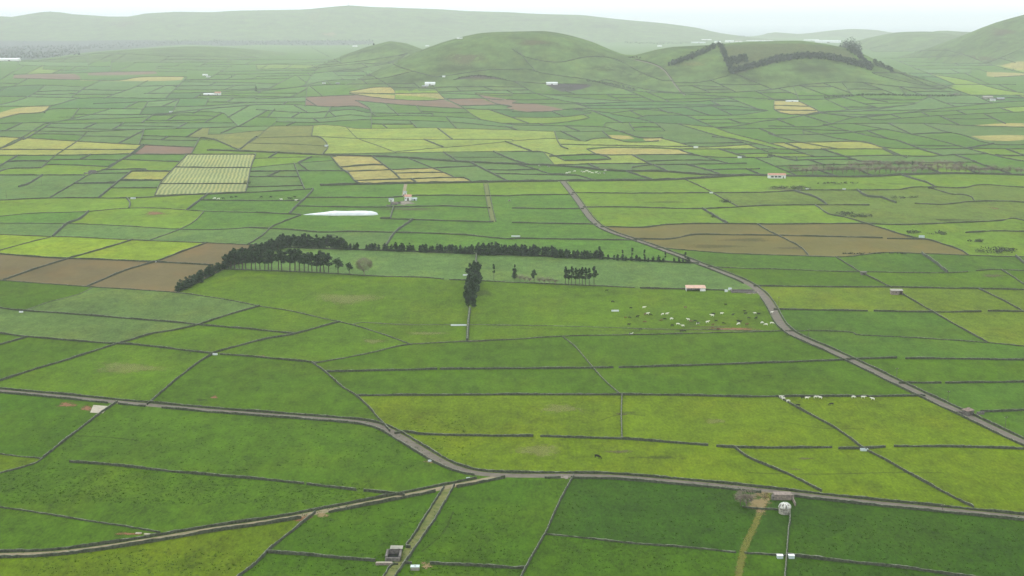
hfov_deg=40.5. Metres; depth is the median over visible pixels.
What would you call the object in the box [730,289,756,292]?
stony pen
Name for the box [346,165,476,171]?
stone wall
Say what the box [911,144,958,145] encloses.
stone wall
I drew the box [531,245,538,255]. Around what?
windbreak tree
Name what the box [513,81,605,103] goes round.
stone wall
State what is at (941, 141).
stone wall
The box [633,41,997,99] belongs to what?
wooded hill
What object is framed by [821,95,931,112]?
stone wall
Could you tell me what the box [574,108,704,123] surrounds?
stone wall
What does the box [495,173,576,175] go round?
stone wall
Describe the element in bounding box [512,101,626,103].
stone wall
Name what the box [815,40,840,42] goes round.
farm building
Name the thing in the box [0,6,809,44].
ridge
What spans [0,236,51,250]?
stone wall
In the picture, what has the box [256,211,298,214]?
stone wall
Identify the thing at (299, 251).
pine tree
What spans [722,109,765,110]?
stone wall
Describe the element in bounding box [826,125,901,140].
stone wall
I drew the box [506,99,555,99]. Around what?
stone wall
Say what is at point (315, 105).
stone wall
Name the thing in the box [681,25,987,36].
sea
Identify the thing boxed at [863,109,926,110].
stone wall
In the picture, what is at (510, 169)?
stone wall
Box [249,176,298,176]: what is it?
stone wall
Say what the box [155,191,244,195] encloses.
stone wall
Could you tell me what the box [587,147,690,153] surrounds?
stone wall
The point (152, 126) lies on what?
stone wall
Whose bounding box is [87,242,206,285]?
stone wall
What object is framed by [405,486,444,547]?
stone wall
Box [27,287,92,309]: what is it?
stone wall
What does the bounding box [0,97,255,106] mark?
stone wall
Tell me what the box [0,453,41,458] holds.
stone wall
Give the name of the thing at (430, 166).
stone wall
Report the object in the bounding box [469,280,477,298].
windbreak tree
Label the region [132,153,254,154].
stone wall
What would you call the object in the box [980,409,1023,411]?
stone wall
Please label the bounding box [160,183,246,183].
stone wall
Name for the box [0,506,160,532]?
stone wall
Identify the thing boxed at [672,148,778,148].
stone wall
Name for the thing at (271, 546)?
stone wall
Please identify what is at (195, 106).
stone wall
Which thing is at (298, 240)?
windbreak tree
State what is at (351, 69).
stone wall
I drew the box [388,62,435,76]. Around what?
stone wall
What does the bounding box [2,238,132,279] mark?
stone wall
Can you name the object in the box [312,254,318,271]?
pine tree
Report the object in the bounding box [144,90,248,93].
stone wall
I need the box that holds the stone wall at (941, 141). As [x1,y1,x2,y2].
[853,123,1023,160]
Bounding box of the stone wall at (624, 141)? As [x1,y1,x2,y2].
[586,137,658,142]
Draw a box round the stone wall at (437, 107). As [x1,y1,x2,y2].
[355,100,513,109]
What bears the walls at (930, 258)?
on the ground at (984, 478)
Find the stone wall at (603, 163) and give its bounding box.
[560,163,648,164]
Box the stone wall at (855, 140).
[802,130,907,157]
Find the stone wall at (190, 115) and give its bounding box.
[153,115,214,116]
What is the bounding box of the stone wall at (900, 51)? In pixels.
[875,50,948,51]
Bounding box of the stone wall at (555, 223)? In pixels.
[512,222,596,224]
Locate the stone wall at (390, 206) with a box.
[297,205,489,207]
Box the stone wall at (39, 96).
[0,96,79,97]
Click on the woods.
(48, 51)
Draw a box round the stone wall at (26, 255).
[0,253,213,265]
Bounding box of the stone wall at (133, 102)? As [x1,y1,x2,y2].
[93,99,178,103]
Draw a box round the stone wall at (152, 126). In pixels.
[119,125,172,126]
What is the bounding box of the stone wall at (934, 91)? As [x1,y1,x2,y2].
[914,91,961,92]
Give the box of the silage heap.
[304,211,377,215]
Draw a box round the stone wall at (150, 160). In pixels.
[123,159,179,161]
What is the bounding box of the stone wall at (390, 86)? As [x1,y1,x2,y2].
[349,86,434,91]
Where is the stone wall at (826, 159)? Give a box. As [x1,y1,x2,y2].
[798,159,854,160]
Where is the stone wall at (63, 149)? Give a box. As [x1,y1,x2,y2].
[41,131,87,166]
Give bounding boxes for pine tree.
[224,251,233,268]
[229,248,236,268]
[234,247,248,268]
[240,250,247,268]
[244,251,254,268]
[250,250,257,269]
[252,243,259,251]
[254,251,263,269]
[258,243,265,252]
[260,252,268,269]
[264,242,268,251]
[264,250,273,269]
[265,249,274,269]
[272,249,280,269]
[274,250,285,269]
[275,237,280,246]
[282,248,292,270]
[286,249,301,270]
[293,249,301,270]
[297,253,308,270]
[301,252,310,271]
[307,252,313,271]
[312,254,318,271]
[314,250,324,271]
[319,252,327,271]
[324,253,332,272]
[564,266,566,283]
[566,269,570,284]
[569,266,574,283]
[573,268,577,284]
[576,269,582,283]
[580,267,583,284]
[583,267,587,285]
[586,268,591,284]
[592,266,598,277]
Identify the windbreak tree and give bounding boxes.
[174,283,180,291]
[175,279,183,289]
[181,277,191,286]
[186,275,194,286]
[195,270,203,278]
[196,273,203,282]
[204,268,209,277]
[207,265,213,275]
[214,262,221,271]
[219,261,226,268]
[221,254,230,267]
[278,234,285,248]
[284,235,291,246]
[290,234,296,246]
[294,236,301,247]
[300,233,306,246]
[300,234,306,246]
[304,234,312,248]
[306,237,315,246]
[313,234,318,246]
[316,237,321,248]
[320,236,326,247]
[325,235,334,246]
[332,236,341,247]
[335,237,344,247]
[343,241,348,249]
[418,244,424,252]
[424,243,428,252]
[453,245,458,253]
[463,282,470,297]
[465,276,472,289]
[465,294,471,307]
[466,270,473,283]
[469,244,473,253]
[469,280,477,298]
[470,291,476,306]
[472,269,481,283]
[472,275,479,292]
[474,265,481,280]
[475,242,480,254]
[479,242,485,254]
[485,243,491,254]
[490,242,499,254]
[495,245,501,253]
[501,244,505,254]
[509,245,514,254]
[511,264,517,279]
[515,246,520,254]
[520,244,528,255]
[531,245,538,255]
[535,246,541,254]
[549,245,554,256]
[560,249,564,257]
[564,249,569,257]
[575,250,579,258]
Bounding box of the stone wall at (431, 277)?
[226,268,634,287]
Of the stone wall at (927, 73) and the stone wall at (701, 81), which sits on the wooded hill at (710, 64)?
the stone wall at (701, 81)
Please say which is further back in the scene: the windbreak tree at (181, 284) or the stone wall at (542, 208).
the stone wall at (542, 208)
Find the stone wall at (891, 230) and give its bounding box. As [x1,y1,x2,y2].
[815,204,968,254]
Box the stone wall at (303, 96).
[256,94,357,98]
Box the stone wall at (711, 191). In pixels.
[685,179,737,205]
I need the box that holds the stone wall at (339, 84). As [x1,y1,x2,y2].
[256,83,415,91]
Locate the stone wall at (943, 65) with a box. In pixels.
[910,65,992,65]
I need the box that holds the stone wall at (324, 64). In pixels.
[256,54,404,68]
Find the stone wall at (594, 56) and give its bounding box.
[512,49,671,80]
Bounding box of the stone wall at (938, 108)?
[860,101,1020,117]
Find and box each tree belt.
[668,41,720,65]
[719,43,873,73]
[846,45,871,66]
[873,58,892,71]
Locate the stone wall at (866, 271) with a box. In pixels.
[707,266,1023,272]
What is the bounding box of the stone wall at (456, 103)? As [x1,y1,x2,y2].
[430,85,481,119]
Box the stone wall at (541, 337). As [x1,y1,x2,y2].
[315,330,787,363]
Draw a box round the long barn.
[767,173,785,177]
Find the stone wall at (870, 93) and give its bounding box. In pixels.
[768,93,1004,99]
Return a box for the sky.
[0,0,1023,24]
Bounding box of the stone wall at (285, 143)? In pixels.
[256,143,322,145]
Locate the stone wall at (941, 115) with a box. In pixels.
[867,111,1023,119]
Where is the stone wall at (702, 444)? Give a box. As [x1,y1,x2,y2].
[394,430,1023,449]
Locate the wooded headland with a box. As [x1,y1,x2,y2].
[750,29,891,38]
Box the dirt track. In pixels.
[0,477,494,554]
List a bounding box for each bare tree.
[356,257,372,274]
[734,490,745,505]
[736,487,756,505]
[807,165,818,173]
[847,161,857,170]
[861,164,872,174]
[881,163,892,169]
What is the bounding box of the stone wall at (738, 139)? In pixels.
[712,135,767,146]
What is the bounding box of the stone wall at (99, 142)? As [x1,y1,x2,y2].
[0,136,193,147]
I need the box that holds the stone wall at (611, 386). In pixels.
[562,336,619,392]
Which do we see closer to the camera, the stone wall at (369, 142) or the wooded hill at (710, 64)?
the stone wall at (369, 142)
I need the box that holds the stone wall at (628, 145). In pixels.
[561,144,693,146]
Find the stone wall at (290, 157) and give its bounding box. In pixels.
[255,155,336,158]
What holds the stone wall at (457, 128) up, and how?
on the ground at (984, 478)
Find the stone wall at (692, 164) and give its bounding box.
[631,162,746,169]
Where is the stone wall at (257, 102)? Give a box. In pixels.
[207,101,304,102]
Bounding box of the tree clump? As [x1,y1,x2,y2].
[839,37,861,52]
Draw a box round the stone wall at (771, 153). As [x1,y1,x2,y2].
[737,152,804,153]
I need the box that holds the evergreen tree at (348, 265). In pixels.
[345,262,352,273]
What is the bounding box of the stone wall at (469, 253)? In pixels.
[285,246,698,263]
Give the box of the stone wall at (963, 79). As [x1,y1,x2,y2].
[891,58,1022,92]
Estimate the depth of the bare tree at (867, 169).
1564.23 m
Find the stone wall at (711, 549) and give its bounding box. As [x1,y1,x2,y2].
[545,532,785,556]
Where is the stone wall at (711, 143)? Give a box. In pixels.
[684,142,742,143]
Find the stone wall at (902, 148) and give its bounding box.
[774,141,1023,148]
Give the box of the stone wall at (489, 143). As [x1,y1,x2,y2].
[394,138,591,151]
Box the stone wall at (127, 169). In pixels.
[101,168,146,171]
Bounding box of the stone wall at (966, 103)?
[951,103,982,103]
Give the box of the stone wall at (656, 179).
[320,172,1023,185]
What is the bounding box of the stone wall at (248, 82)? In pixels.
[188,81,276,83]
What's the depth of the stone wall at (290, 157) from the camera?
1757.87 m
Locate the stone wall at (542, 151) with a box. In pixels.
[512,151,564,160]
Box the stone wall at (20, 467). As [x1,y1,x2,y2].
[0,457,42,473]
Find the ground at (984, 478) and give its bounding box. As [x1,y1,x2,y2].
[0,38,1023,575]
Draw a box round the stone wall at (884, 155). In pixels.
[783,153,987,156]
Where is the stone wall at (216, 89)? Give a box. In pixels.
[174,88,267,89]
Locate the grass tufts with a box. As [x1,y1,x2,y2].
[0,416,1022,574]
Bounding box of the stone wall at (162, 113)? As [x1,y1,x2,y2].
[75,104,258,114]
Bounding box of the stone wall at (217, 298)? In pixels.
[0,280,411,344]
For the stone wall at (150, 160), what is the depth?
1719.35 m
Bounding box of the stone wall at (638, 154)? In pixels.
[587,149,685,155]
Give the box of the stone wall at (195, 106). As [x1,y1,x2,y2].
[145,102,249,106]
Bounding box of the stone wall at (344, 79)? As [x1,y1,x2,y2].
[257,71,412,89]
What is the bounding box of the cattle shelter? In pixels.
[685,285,705,290]
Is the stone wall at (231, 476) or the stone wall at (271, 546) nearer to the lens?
the stone wall at (271, 546)
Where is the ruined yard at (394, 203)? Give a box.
[390,202,404,204]
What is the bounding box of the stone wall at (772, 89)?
[598,79,947,92]
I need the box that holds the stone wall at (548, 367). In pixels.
[326,358,850,371]
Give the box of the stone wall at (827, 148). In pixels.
[768,146,884,149]
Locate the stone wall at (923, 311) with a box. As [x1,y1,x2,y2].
[773,308,1023,312]
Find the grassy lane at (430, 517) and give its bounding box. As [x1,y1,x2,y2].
[385,488,450,575]
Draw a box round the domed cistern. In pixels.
[778,502,790,514]
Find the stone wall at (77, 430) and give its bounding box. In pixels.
[42,400,117,457]
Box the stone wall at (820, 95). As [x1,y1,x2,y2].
[798,94,851,95]
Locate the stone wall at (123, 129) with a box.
[1,126,253,131]
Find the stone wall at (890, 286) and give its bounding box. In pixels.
[753,285,1023,289]
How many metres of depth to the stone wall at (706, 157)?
1751.73 m
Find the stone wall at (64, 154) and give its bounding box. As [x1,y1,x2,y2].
[0,153,131,155]
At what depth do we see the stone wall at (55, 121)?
2367.45 m
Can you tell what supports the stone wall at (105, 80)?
on the ground at (984, 478)
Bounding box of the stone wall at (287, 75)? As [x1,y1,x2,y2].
[253,75,310,78]
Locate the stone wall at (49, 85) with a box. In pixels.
[8,85,79,86]
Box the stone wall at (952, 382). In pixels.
[899,380,1023,383]
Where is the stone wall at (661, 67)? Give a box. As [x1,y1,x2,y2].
[635,59,685,94]
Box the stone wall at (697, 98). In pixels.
[667,98,720,99]
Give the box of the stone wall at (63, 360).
[0,305,259,380]
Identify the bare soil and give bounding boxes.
[60,402,73,406]
[81,406,91,410]
[109,21,134,26]
[146,211,164,214]
[318,513,327,516]
[390,208,430,209]
[422,562,431,568]
[440,54,481,64]
[472,77,494,79]
[516,40,552,44]
[720,327,759,329]
[749,496,768,511]
[971,56,995,60]
[991,28,1013,35]
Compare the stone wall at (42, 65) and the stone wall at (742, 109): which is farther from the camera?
the stone wall at (42, 65)
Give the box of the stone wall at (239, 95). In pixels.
[199,95,287,96]
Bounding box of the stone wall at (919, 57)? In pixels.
[883,54,958,58]
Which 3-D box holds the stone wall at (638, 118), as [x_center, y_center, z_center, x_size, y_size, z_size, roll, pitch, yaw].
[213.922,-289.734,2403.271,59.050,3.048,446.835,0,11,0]
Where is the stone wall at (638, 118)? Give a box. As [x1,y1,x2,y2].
[610,113,664,130]
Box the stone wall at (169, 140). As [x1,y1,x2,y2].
[141,138,197,140]
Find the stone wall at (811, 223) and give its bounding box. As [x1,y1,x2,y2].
[600,217,1023,227]
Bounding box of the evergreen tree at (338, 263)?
[332,258,343,272]
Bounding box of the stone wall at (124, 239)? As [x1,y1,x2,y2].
[0,234,253,244]
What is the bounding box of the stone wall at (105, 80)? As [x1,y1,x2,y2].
[18,76,183,80]
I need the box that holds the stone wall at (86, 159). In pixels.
[50,159,118,160]
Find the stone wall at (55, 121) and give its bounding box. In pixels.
[4,108,110,145]
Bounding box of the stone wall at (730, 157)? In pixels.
[686,154,773,157]
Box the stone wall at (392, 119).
[276,119,512,126]
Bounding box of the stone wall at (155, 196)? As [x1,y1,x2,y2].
[0,188,311,200]
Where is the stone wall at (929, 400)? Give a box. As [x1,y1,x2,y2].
[560,181,1023,445]
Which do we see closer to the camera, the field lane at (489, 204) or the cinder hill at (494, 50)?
the field lane at (489, 204)
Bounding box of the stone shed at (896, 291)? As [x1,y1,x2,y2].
[890,289,902,294]
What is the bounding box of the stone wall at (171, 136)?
[143,135,199,139]
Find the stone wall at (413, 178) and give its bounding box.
[357,177,472,181]
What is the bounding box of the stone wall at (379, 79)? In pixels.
[357,68,394,98]
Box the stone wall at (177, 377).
[147,352,213,404]
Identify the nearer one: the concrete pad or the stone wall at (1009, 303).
the concrete pad
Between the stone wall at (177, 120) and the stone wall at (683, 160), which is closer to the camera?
the stone wall at (683, 160)
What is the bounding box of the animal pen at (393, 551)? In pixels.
[385,545,402,561]
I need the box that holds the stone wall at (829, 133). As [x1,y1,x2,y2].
[776,129,884,134]
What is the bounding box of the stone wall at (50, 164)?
[0,164,108,171]
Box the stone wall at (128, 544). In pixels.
[0,475,504,558]
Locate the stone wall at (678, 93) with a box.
[586,79,766,98]
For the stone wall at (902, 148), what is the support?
on the ground at (984, 478)
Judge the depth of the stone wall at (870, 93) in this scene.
3050.77 m
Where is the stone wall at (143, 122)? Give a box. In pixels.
[45,122,233,123]
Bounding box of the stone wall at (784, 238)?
[757,223,808,254]
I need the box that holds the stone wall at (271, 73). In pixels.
[216,73,298,74]
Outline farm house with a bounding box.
[404,194,411,200]
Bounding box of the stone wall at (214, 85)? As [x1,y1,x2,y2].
[175,85,242,86]
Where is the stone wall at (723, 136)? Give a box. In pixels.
[678,123,767,151]
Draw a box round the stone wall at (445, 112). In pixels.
[422,111,469,112]
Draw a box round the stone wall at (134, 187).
[111,187,156,187]
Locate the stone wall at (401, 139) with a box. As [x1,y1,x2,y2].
[262,136,513,140]
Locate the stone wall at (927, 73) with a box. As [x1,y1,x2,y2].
[873,69,970,73]
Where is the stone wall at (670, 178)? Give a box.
[323,172,1018,184]
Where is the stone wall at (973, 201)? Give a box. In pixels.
[915,200,1023,204]
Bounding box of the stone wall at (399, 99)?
[349,93,446,100]
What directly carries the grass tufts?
on the ground at (984, 478)
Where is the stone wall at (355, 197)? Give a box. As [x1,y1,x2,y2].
[307,196,402,197]
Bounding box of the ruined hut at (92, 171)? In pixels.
[84,170,98,173]
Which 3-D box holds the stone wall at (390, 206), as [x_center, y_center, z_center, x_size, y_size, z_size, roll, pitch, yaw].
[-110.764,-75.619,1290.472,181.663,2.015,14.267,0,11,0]
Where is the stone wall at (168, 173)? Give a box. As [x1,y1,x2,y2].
[154,154,187,195]
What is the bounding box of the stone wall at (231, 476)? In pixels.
[69,460,404,495]
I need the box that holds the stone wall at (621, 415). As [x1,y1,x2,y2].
[620,394,622,436]
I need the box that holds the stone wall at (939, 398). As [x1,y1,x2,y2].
[566,181,1023,438]
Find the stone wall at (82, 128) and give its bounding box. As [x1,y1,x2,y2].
[46,127,134,129]
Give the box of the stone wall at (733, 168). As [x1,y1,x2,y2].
[704,168,759,169]
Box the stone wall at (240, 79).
[184,78,286,80]
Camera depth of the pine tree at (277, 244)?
1039.70 m
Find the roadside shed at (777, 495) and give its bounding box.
[771,491,795,505]
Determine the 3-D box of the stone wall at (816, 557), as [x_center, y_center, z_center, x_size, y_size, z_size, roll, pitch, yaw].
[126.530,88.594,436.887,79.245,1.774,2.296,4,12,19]
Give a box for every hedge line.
[458,56,640,89]
[824,93,955,97]
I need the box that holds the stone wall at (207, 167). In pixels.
[175,166,249,167]
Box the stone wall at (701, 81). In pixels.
[673,74,729,82]
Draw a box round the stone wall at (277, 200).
[256,200,299,200]
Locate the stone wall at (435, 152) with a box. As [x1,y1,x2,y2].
[324,151,553,163]
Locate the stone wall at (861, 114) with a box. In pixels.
[832,113,883,114]
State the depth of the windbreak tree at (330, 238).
1053.49 m
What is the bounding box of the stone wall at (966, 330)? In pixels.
[836,256,987,341]
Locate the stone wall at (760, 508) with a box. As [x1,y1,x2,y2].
[742,506,778,510]
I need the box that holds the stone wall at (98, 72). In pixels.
[13,71,186,74]
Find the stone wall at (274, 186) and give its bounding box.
[247,185,301,186]
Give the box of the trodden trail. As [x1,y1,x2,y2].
[735,492,770,575]
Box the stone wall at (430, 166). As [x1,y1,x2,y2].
[408,157,455,177]
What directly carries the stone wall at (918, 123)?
on the ground at (984, 478)
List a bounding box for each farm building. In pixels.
[0,58,20,60]
[425,82,434,84]
[546,82,557,84]
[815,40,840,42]
[982,96,992,98]
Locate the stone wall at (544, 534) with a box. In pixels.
[520,473,573,575]
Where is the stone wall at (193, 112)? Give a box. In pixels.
[153,111,237,125]
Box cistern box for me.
[410,565,419,570]
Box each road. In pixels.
[0,389,1023,517]
[562,182,1023,442]
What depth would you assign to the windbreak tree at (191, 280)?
902.37 m
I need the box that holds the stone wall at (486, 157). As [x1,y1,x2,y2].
[468,157,504,157]
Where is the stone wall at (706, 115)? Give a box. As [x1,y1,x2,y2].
[637,110,767,117]
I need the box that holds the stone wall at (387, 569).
[383,563,397,575]
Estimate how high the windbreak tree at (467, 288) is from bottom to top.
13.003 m
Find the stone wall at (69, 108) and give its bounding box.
[0,108,138,118]
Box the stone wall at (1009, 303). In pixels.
[978,288,1021,309]
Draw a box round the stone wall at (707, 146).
[661,138,756,147]
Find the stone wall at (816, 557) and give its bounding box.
[787,553,975,575]
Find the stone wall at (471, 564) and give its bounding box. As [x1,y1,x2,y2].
[405,561,524,568]
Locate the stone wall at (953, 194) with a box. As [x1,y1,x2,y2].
[927,186,974,200]
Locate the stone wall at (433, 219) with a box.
[380,217,493,221]
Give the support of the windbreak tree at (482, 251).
on the ground at (984, 478)
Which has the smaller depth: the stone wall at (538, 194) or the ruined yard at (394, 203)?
the ruined yard at (394, 203)
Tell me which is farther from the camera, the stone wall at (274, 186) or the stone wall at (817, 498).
the stone wall at (274, 186)
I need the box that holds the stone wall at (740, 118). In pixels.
[696,118,780,119]
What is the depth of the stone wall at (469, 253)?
1037.10 m
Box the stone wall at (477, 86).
[435,86,523,87]
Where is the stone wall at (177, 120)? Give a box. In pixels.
[146,119,208,120]
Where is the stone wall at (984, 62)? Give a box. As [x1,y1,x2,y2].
[949,50,1023,72]
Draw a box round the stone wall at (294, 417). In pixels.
[0,391,474,475]
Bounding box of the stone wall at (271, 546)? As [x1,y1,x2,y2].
[237,510,315,575]
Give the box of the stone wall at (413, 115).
[262,114,551,125]
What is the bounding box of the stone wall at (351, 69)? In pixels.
[317,63,389,72]
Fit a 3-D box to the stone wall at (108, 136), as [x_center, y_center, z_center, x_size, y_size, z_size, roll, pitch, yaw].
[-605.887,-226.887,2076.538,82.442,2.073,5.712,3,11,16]
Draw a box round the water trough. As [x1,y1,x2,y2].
[451,324,466,325]
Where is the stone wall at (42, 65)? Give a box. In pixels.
[17,61,110,66]
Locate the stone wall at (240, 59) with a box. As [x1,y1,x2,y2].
[164,58,334,59]
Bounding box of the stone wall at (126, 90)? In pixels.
[104,80,147,98]
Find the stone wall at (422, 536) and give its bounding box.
[394,483,454,575]
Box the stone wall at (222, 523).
[0,476,476,552]
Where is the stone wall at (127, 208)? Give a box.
[0,207,255,216]
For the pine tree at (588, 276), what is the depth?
907.32 m
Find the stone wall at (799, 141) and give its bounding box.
[768,133,833,147]
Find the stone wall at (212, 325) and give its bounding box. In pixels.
[0,307,292,333]
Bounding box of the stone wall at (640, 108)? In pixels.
[512,105,763,111]
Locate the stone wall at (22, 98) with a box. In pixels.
[0,85,44,104]
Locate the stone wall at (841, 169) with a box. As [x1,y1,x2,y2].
[791,167,917,171]
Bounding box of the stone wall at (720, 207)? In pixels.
[583,204,869,208]
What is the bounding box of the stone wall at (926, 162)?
[862,161,972,162]
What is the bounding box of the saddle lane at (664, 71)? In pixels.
[636,60,683,94]
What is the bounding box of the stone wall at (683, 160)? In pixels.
[647,159,716,161]
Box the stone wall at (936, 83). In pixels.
[893,71,970,94]
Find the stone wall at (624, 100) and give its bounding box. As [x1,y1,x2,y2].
[512,93,734,101]
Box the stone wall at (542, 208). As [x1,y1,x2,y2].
[512,207,583,208]
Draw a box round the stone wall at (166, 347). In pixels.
[0,332,317,362]
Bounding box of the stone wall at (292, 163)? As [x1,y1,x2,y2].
[251,160,333,167]
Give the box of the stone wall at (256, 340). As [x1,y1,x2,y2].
[212,320,339,352]
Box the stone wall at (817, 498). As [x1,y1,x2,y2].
[545,476,1023,520]
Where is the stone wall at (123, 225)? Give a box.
[0,223,248,229]
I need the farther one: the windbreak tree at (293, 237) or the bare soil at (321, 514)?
the windbreak tree at (293, 237)
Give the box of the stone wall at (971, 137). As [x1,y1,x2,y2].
[922,123,1023,144]
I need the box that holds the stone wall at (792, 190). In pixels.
[572,184,1023,193]
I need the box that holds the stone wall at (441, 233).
[249,226,636,240]
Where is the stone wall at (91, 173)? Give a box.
[48,145,144,198]
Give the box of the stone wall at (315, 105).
[259,104,370,109]
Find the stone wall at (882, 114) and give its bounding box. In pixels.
[770,106,1023,126]
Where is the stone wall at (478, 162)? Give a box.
[207,149,743,175]
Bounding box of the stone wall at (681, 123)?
[603,120,766,127]
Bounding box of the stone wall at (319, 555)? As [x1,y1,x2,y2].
[267,550,375,561]
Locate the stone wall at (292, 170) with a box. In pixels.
[250,170,343,171]
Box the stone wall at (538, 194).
[509,194,572,195]
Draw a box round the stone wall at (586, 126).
[552,125,617,130]
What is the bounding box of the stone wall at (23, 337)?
[0,335,27,344]
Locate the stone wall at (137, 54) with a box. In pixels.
[28,53,255,60]
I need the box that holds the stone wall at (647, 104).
[584,104,718,105]
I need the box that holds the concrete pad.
[90,405,106,412]
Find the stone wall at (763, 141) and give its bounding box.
[705,123,815,156]
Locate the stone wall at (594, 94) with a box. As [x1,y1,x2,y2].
[547,94,637,94]
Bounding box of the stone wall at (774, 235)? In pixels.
[633,233,924,239]
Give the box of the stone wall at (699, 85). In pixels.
[676,85,722,86]
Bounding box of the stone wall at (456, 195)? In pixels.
[403,194,508,195]
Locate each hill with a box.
[0,46,307,66]
[334,31,643,97]
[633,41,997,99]
[837,32,961,54]
[890,15,1023,71]
[934,31,969,34]
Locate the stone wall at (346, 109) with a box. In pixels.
[256,109,432,116]
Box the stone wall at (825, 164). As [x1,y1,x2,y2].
[777,163,910,166]
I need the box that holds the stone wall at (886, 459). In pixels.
[778,395,973,507]
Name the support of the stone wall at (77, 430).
on the ground at (984, 478)
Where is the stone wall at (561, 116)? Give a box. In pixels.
[526,109,591,117]
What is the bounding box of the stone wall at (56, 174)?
[0,172,127,175]
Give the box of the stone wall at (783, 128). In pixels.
[722,127,848,130]
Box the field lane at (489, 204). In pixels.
[484,183,494,221]
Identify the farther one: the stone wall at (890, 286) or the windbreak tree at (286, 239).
the windbreak tree at (286, 239)
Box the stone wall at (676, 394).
[357,393,925,397]
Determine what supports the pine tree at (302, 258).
on the ground at (984, 478)
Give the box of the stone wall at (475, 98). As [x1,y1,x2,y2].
[447,98,503,99]
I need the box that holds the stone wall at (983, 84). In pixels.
[947,84,1015,85]
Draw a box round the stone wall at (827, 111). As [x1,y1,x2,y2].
[767,106,895,120]
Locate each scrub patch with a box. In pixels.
[789,185,810,189]
[817,181,856,183]
[836,211,855,215]
[842,252,906,253]
[850,213,871,216]
[891,195,917,198]
[906,229,921,233]
[927,230,946,234]
[974,246,1016,253]
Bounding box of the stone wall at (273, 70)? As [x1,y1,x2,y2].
[226,70,312,71]
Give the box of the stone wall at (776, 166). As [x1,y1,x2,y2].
[755,157,795,174]
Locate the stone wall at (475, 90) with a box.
[439,89,527,91]
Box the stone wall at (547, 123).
[508,114,588,123]
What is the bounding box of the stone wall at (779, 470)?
[734,446,821,491]
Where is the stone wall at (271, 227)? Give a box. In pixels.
[247,214,300,244]
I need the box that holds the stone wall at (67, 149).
[0,149,133,149]
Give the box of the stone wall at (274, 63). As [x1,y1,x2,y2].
[204,61,337,64]
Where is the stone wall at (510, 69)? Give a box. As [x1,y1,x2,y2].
[437,68,584,78]
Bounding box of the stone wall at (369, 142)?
[346,127,393,151]
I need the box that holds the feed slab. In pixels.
[375,562,392,564]
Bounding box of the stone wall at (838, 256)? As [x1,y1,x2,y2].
[656,247,1023,256]
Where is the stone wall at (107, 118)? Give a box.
[71,117,142,119]
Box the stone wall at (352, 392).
[311,361,390,431]
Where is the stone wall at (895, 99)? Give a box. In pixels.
[870,98,921,99]
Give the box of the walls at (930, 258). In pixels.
[0,44,1023,340]
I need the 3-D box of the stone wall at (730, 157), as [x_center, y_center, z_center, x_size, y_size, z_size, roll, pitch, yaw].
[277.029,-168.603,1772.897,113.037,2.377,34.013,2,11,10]
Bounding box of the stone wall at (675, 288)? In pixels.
[640,287,725,290]
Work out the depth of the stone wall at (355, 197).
1359.40 m
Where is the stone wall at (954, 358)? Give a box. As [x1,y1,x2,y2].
[850,356,1023,360]
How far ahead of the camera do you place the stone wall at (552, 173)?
1570.53 m
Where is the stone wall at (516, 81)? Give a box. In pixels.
[453,75,586,84]
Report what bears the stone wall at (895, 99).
on the ground at (984, 478)
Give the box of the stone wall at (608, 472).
[0,387,1023,514]
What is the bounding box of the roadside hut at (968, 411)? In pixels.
[962,407,973,415]
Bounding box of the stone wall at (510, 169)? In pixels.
[486,168,535,170]
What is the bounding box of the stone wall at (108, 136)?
[83,135,125,136]
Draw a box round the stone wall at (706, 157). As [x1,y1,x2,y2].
[680,150,727,162]
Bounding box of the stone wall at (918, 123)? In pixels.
[823,123,1012,126]
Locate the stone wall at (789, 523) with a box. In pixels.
[784,512,790,575]
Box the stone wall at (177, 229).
[150,211,203,239]
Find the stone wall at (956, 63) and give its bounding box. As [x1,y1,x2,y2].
[901,61,986,63]
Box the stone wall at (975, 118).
[947,118,992,118]
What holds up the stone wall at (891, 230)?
on the ground at (984, 478)
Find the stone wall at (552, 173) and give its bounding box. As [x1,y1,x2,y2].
[514,163,590,178]
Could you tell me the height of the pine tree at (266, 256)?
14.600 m
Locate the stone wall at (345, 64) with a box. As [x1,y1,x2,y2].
[271,53,407,68]
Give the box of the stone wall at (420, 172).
[396,171,442,172]
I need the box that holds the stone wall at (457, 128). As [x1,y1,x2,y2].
[306,124,597,131]
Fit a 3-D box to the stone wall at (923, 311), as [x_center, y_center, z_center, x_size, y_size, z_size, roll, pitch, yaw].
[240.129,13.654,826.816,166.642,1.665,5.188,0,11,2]
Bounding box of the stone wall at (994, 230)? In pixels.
[965,230,1023,232]
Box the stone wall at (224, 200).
[201,199,255,200]
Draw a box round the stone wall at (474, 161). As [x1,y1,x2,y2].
[217,149,743,174]
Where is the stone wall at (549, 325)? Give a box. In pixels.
[354,322,755,330]
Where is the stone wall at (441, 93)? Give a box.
[361,93,511,95]
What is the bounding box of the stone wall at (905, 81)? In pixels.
[872,72,939,85]
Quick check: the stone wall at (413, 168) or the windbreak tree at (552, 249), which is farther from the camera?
the stone wall at (413, 168)
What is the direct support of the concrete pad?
on the ground at (984, 478)
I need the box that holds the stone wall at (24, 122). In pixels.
[0,122,52,123]
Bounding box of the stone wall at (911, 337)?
[788,330,1023,346]
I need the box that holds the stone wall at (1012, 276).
[1001,269,1023,284]

